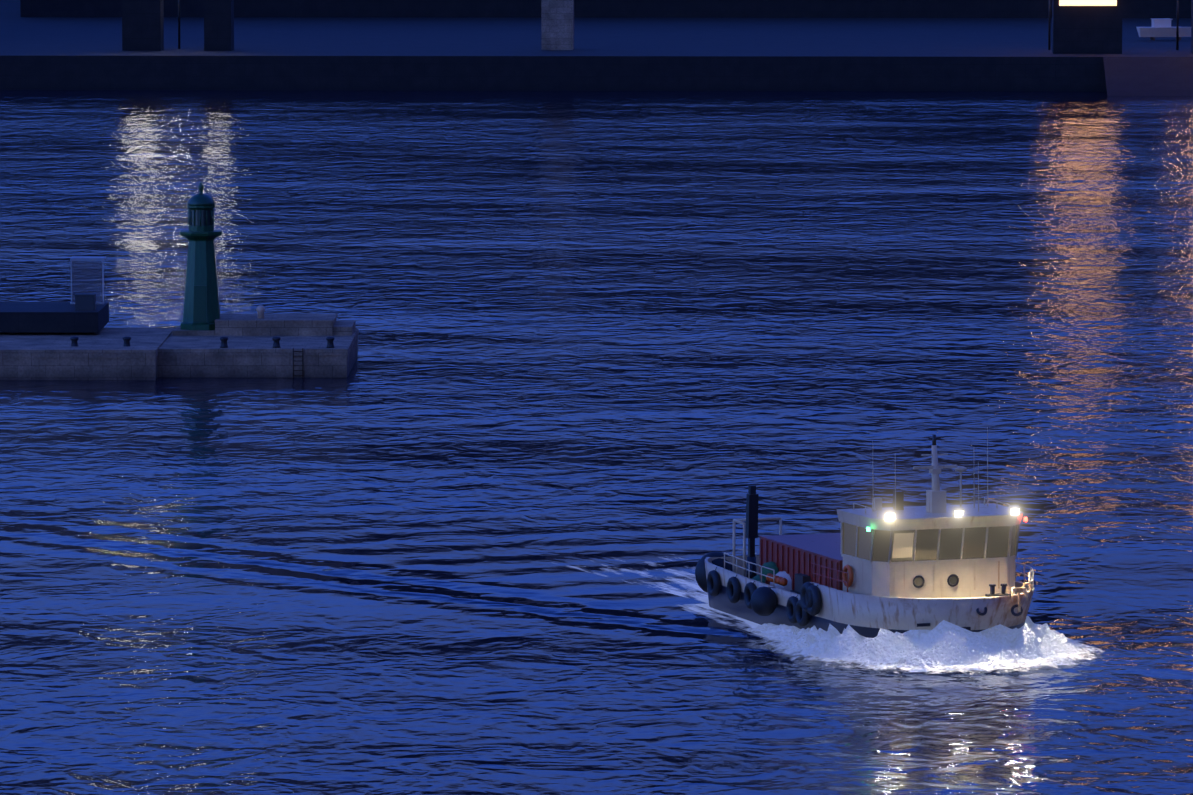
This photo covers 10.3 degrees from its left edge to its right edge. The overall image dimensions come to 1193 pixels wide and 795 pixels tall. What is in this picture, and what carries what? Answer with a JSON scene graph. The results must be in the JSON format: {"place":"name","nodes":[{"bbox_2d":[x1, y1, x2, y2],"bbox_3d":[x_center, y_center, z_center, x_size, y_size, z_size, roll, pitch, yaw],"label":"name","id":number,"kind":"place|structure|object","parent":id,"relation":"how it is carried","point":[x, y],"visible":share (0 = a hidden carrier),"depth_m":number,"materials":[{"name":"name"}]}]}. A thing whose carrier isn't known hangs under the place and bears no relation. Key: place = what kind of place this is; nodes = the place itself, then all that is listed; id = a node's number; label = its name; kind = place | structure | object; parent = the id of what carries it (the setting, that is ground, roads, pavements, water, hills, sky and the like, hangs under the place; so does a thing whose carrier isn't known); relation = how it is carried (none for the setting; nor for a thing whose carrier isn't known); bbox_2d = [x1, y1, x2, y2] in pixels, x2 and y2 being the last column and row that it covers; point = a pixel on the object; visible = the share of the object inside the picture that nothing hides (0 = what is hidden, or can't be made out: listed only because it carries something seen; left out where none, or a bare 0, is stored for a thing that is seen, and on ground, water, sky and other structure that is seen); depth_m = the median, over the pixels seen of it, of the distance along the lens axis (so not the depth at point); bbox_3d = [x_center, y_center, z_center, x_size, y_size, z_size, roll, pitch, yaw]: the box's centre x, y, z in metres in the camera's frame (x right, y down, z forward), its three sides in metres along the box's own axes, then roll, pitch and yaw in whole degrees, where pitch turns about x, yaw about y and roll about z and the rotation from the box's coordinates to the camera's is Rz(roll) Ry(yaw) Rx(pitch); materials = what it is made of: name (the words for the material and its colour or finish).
{"place":"outdoors","nodes":[
{"label":"outdoors","id":0,"kind":"place"},
{"bbox_2d":[257,306,264,318],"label":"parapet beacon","id":1,"kind":"object","parent":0,"point":[260,311],"visible":1,"depth_m":310.43,"materials":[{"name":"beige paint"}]},
{"bbox_2d":[0,90,1192,794],"bbox_3d":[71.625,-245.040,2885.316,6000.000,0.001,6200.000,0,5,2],"label":"sea water","id":2,"kind":"structure","parent":0,"point":[464,526],"depth_m":276.73,"materials":[{"name":"blue liquid"}]},
{"bbox_2d":[0,314,357,379],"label":"jetty pier","id":3,"kind":"structure","parent":2,"relation":"in","point":[156,353],"depth_m":302.59,"materials":[{"name":"concrete"}]},
{"bbox_2d":[0,302,108,332],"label":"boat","id":4,"kind":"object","parent":3,"relation":"on","point":[55,317],"visible":1,"depth_m":308.91,"materials":[{"name":"stone"}]},
{"bbox_2d":[74,293,96,310],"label":"locker","id":5,"kind":"object","parent":4,"relation":"on","point":[85,301],"visible":0.89,"depth_m":309.70,"materials":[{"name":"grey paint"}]},
{"bbox_2d":[70,256,105,303],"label":"shelter","id":6,"kind":"object","parent":4,"relation":"on","point":[78,259],"visible":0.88,"depth_m":313.30,"materials":[{"name":"grey"}]},
{"bbox_2d":[180,182,222,329],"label":"lighthouse","id":7,"kind":"object","parent":3,"relation":"on","point":[201,303],"visible":1,"depth_m":309.90,"materials":[{"name":"green"}]},
{"bbox_2d":[70,336,334,347],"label":"bollards","id":8,"kind":"object","parent":3,"relation":"on","point":[127,339],"visible":0.9,"depth_m":303.05,"materials":[{"name":"grey metal"}]},
{"bbox_2d":[293,348,302,377],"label":"pier ladder","id":9,"kind":"object","parent":3,"relation":"attached to","point":[297,365],"visible":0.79,"depth_m":302.44,"materials":[{"name":"grey metal"}]},
{"bbox_2d":[695,427,1104,674],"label":"boat","id":10,"kind":"object","parent":2,"relation":"on","point":[933,584],"visible":1,"depth_m":207.46,"materials":[{"name":"white paint"}]},
{"bbox_2d":[0,0,1192,95],"bbox_3d":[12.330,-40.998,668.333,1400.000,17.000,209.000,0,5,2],"label":"quay wall","id":11,"kind":"structure","parent":0,"point":[695,45],"depth_m":587.55,"materials":[{"name":"concrete"}]},
{"bbox_2d":[122,0,163,50],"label":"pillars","id":12,"kind":"object","parent":11,"relation":"on","point":[142,25],"visible":1,"depth_m":584.61,"materials":[{"name":"concrete"}]},
{"bbox_2d":[178,0,180,48],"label":"street lamp","id":13,"kind":"object","parent":11,"relation":"on","point":[179,47],"visible":1,"depth_m":588.43,"materials":[{"name":"grey metal"}]},
{"bbox_2d":[204,0,233,50],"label":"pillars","id":14,"kind":"object","parent":11,"relation":"on","point":[218,25],"visible":1,"depth_m":584.44,"materials":[{"name":"concrete"}]},
{"bbox_2d":[541,0,573,49],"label":"building","id":15,"kind":"structure","parent":11,"relation":"on","point":[557,24],"depth_m":586.22,"materials":[{"name":"stone"}]},
{"bbox_2d":[1048,0,1050,49],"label":"street lamp","id":16,"kind":"object","parent":11,"relation":"on","point":[1049,33],"visible":1,"depth_m":586.43,"materials":[{"name":"grey metal"}]},
{"bbox_2d":[1052,0,1121,53],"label":"building","id":17,"kind":"structure","parent":11,"relation":"on","point":[1086,26],"depth_m":578.41,"materials":[{"name":"stone"}]},
{"bbox_2d":[1176,0,1178,49],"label":"street lamp","id":18,"kind":"object","parent":11,"relation":"on","point":[1177,36],"visible":1,"depth_m":586.13,"materials":[{"name":"grey metal"}]},
{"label":"boat cradle","id":19,"kind":"object","parent":11,"relation":"on","visible":0},
{"bbox_2d":[1136,18,1190,36],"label":"boat","id":20,"kind":"object","parent":19,"relation":"on","point":[1161,28],"visible":0.94,"depth_m":607.19,"materials":[{"name":"white"}]}
]}

